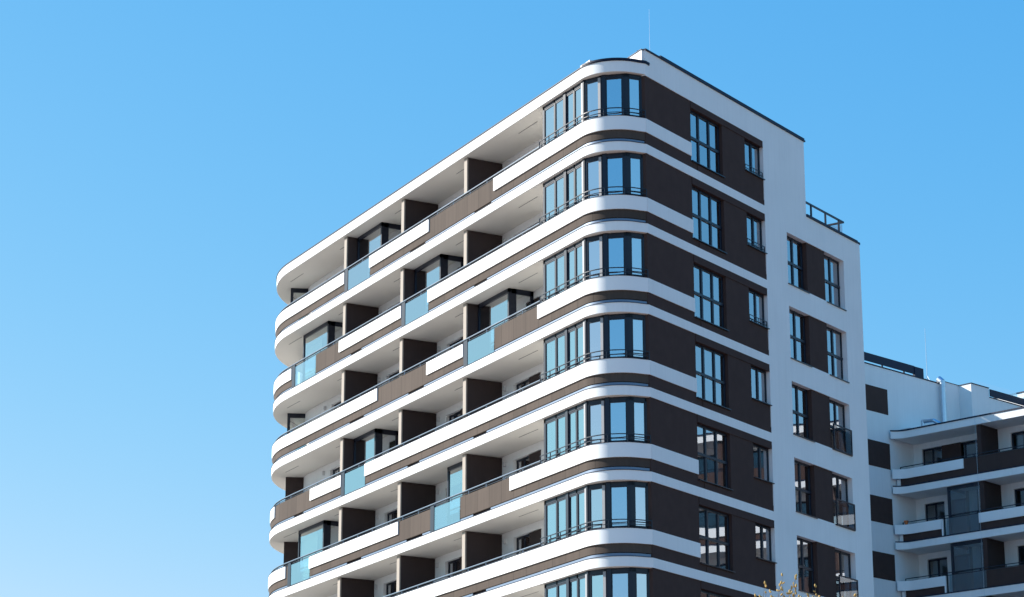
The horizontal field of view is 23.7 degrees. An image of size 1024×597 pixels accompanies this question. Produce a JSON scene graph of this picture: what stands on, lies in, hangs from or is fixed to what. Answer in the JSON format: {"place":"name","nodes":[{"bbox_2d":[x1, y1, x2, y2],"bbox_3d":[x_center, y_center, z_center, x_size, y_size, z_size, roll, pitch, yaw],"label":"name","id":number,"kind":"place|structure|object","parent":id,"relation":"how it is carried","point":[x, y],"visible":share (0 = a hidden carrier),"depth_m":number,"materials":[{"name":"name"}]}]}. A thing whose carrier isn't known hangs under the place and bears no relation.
{"place":"outdoors","nodes":[
{"label":"outdoors","id":0,"kind":"place"},
{"bbox_2d":[0,0,1023,596],"label":"sky","id":1,"kind":"structure","parent":0,"point":[162,162],"materials":[{"name":"blue"}]},
{"bbox_2d":[268,21,873,596],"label":"apartment tower","id":2,"kind":"structure","parent":0,"point":[590,329],"depth_m":92.49,"materials":[{"name":"paint"}]},
{"bbox_2d":[333,467,339,477],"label":"balcony door","id":3,"kind":"structure","parent":2,"relation":"in","point":[337,470],"depth_m":108.64,"materials":[{"name":"black glass"}]},
{"bbox_2d":[386,580,396,596],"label":"balcony door","id":4,"kind":"structure","parent":2,"relation":"in","point":[390,587],"depth_m":101.92,"materials":[{"name":"black glass"}]},
{"bbox_2d":[387,510,396,523],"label":"balcony door","id":5,"kind":"structure","parent":2,"relation":"in","point":[392,515],"depth_m":102.80,"materials":[{"name":"black glass"}]},
{"bbox_2d":[389,371,398,380],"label":"balcony door","id":6,"kind":"structure","parent":2,"relation":"in","point":[396,373],"depth_m":104.46,"materials":[{"name":"black glass"}]},
{"bbox_2d":[448,557,461,576],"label":"balcony door","id":7,"kind":"structure","parent":2,"relation":"in","point":[455,565],"depth_m":96.85,"materials":[{"name":"black glass"}]},
{"bbox_2d":[449,409,462,423],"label":"balcony door","id":8,"kind":"structure","parent":2,"relation":"in","point":[460,413],"depth_m":98.55,"materials":[{"name":"black glass"}]},
{"bbox_2d":[450,337,462,348],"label":"balcony door","id":9,"kind":"structure","parent":2,"relation":"in","point":[461,339],"depth_m":99.45,"materials":[{"name":"black glass"}]},
{"bbox_2d":[516,372,540,392],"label":"balcony door","id":10,"kind":"structure","parent":2,"relation":"in","point":[536,377],"depth_m":93.05,"materials":[{"name":"black glass"}]},
{"bbox_2d":[517,450,540,472],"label":"balcony door","id":11,"kind":"structure","parent":2,"relation":"in","point":[534,457],"depth_m":92.20,"materials":[{"name":"black glass"}]},
{"bbox_2d":[517,529,540,576],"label":"balcony door","id":12,"kind":"structure","parent":2,"relation":"in","point":[533,538],"depth_m":91.39,"materials":[{"name":"black glass"}]},
{"bbox_2d":[690,110,724,177],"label":"window","id":13,"kind":"structure","parent":2,"relation":"in","point":[704,133],"depth_m":91.54,"materials":[{"name":"blue glass"}]},
{"bbox_2d":[692,186,726,253],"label":"window","id":14,"kind":"structure","parent":2,"relation":"in","point":[706,209],"depth_m":90.68,"materials":[{"name":"blue glass"}]},
{"bbox_2d":[694,264,728,331],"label":"window","id":15,"kind":"structure","parent":2,"relation":"in","point":[708,286],"depth_m":89.84,"materials":[{"name":"blue glass"}]},
{"bbox_2d":[695,343,730,409],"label":"window","id":16,"kind":"structure","parent":2,"relation":"in","point":[710,364],"depth_m":88.99,"materials":[{"name":"clear glass"}]},
{"bbox_2d":[701,590,726,596],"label":"window","id":17,"kind":"structure","parent":2,"relation":"in","point":[703,593],"depth_m":86.30,"materials":[{"name":"black glass"}]},
{"bbox_2d":[697,424,733,490],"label":"window","id":18,"kind":"structure","parent":2,"relation":"in","point":[712,444],"depth_m":88.14,"materials":[{"name":"clear glass"}]},
{"bbox_2d":[699,506,735,572],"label":"window","id":19,"kind":"structure","parent":2,"relation":"in","point":[713,525],"depth_m":87.29,"materials":[{"name":"clear glass"}]},
{"bbox_2d":[745,140,764,179],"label":"window","id":20,"kind":"structure","parent":2,"relation":"in","point":[752,157],"depth_m":94.40,"materials":[{"name":"blue glass"}]},
{"bbox_2d":[747,214,767,253],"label":"window","id":21,"kind":"structure","parent":2,"relation":"in","point":[754,226],"depth_m":93.55,"materials":[{"name":"blue glass"}]},
{"bbox_2d":[749,289,769,328],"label":"window","id":22,"kind":"structure","parent":2,"relation":"in","point":[756,300],"depth_m":92.69,"materials":[{"name":"blue glass"}]},
{"bbox_2d":[751,366,771,405],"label":"window","id":23,"kind":"structure","parent":2,"relation":"in","point":[758,376],"depth_m":91.86,"materials":[{"name":"blue glass"}]},
{"bbox_2d":[753,444,774,483],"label":"window","id":24,"kind":"structure","parent":2,"relation":"in","point":[761,454],"depth_m":91.03,"materials":[{"name":"black glass"}]},
{"bbox_2d":[755,523,776,563],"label":"window","id":25,"kind":"structure","parent":2,"relation":"in","point":[763,533],"depth_m":90.18,"materials":[{"name":"black glass"}]},
{"bbox_2d":[787,236,809,293],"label":"window","id":26,"kind":"structure","parent":2,"relation":"in","point":[794,247],"depth_m":96.06,"materials":[{"name":"blue glass"}]},
{"bbox_2d":[789,309,812,366],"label":"window","id":27,"kind":"structure","parent":2,"relation":"in","point":[797,341],"depth_m":95.21,"materials":[{"name":"blue glass"}]},
{"bbox_2d":[792,384,814,442],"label":"window","id":28,"kind":"structure","parent":2,"relation":"in","point":[799,395],"depth_m":94.38,"materials":[{"name":"blue glass"}]},
{"bbox_2d":[794,460,817,518],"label":"window","id":29,"kind":"structure","parent":2,"relation":"in","point":[802,471],"depth_m":93.53,"materials":[{"name":"black glass"}]},
{"bbox_2d":[797,537,820,596],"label":"window","id":30,"kind":"structure","parent":2,"relation":"in","point":[805,569],"depth_m":92.67,"materials":[{"name":"black glass"}]},
{"bbox_2d":[824,255,846,310],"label":"window","id":31,"kind":"structure","parent":2,"relation":"in","point":[831,266],"depth_m":98.45,"materials":[{"name":"blue glass"}]},
{"bbox_2d":[827,327,849,382],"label":"window","id":32,"kind":"structure","parent":2,"relation":"in","point":[834,338],"depth_m":97.61,"materials":[{"name":"blue glass"}]},
{"bbox_2d":[829,399,852,456],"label":"window","id":33,"kind":"structure","parent":2,"relation":"in","point":[837,412],"depth_m":96.76,"materials":[{"name":"black glass"}]},
{"bbox_2d":[832,474,855,530],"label":"window","id":34,"kind":"structure","parent":2,"relation":"in","point":[840,488],"depth_m":95.91,"materials":[{"name":"clear glass"}]},
{"bbox_2d":[835,549,858,596],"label":"window","id":35,"kind":"structure","parent":2,"relation":"in","point":[843,564],"depth_m":95.10,"materials":[{"name":"clear glass"}]},
{"bbox_3d":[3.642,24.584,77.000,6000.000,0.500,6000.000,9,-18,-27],"label":"ground","id":36,"kind":"structure","parent":0,"visible":0},
{"bbox_2d":[754,573,856,596],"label":"budding tree","id":37,"kind":"object","parent":36,"relation":"on","point":[795,593],"visible":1,"depth_m":32.89,"materials":[{"name":"yellow plant"}]},
{"bbox_2d":[864,337,1023,596],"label":"apartment block","id":38,"kind":"structure","parent":36,"relation":"on","point":[896,400],"depth_m":131.18,"materials":[{"name":"white paint"}]},
{"bbox_2d":[890,406,1023,596],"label":"apartment wing","id":39,"kind":"structure","parent":38,"relation":"attached to","point":[973,481],"depth_m":127.71,"materials":[{"name":"white paint"}]},
{"bbox_2d":[923,447,941,463],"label":"balcony door","id":40,"kind":"structure","parent":39,"relation":"in","point":[933,455],"depth_m":131.26,"materials":[{"name":"black glass"}]},
{"bbox_2d":[926,502,945,527],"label":"balcony door","id":41,"kind":"structure","parent":39,"relation":"in","point":[936,515],"depth_m":130.43,"materials":[{"name":"black glass"}]},
{"bbox_2d":[928,557,948,586],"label":"balcony door","id":42,"kind":"structure","parent":39,"relation":"in","point":[936,562],"depth_m":129.85,"materials":[{"name":"black glass"}]},
{"bbox_2d":[941,440,976,461],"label":"balcony door","id":43,"kind":"structure","parent":39,"relation":"in","point":[955,449],"depth_m":130.17,"materials":[{"name":"black glass"}]},
{"bbox_2d":[952,498,965,533],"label":"balcony door","id":44,"kind":"structure","parent":39,"relation":"in","point":[960,520],"depth_m":129.49,"materials":[{"name":"black glass"}]},
{"bbox_2d":[955,554,968,590],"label":"balcony door","id":45,"kind":"structure","parent":39,"relation":"in","point":[956,557],"depth_m":128.62,"materials":[{"name":"black glass"}]},
{"bbox_2d":[1011,431,1023,448],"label":"balcony door","id":46,"kind":"structure","parent":39,"relation":"in","point":[1019,436],"depth_m":127.87,"materials":[{"name":"black glass"}]},
{"bbox_2d":[1015,488,1023,506],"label":"balcony door","id":47,"kind":"structure","parent":39,"relation":"in","point":[1023,488],"depth_m":127.00,"materials":[{"name":"black glass"}]},
{"bbox_2d":[1018,546,1023,564],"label":"balcony door","id":48,"kind":"structure","parent":39,"relation":"in","point":[1020,546],"depth_m":126.17,"materials":[{"name":"black glass"}]}
]}

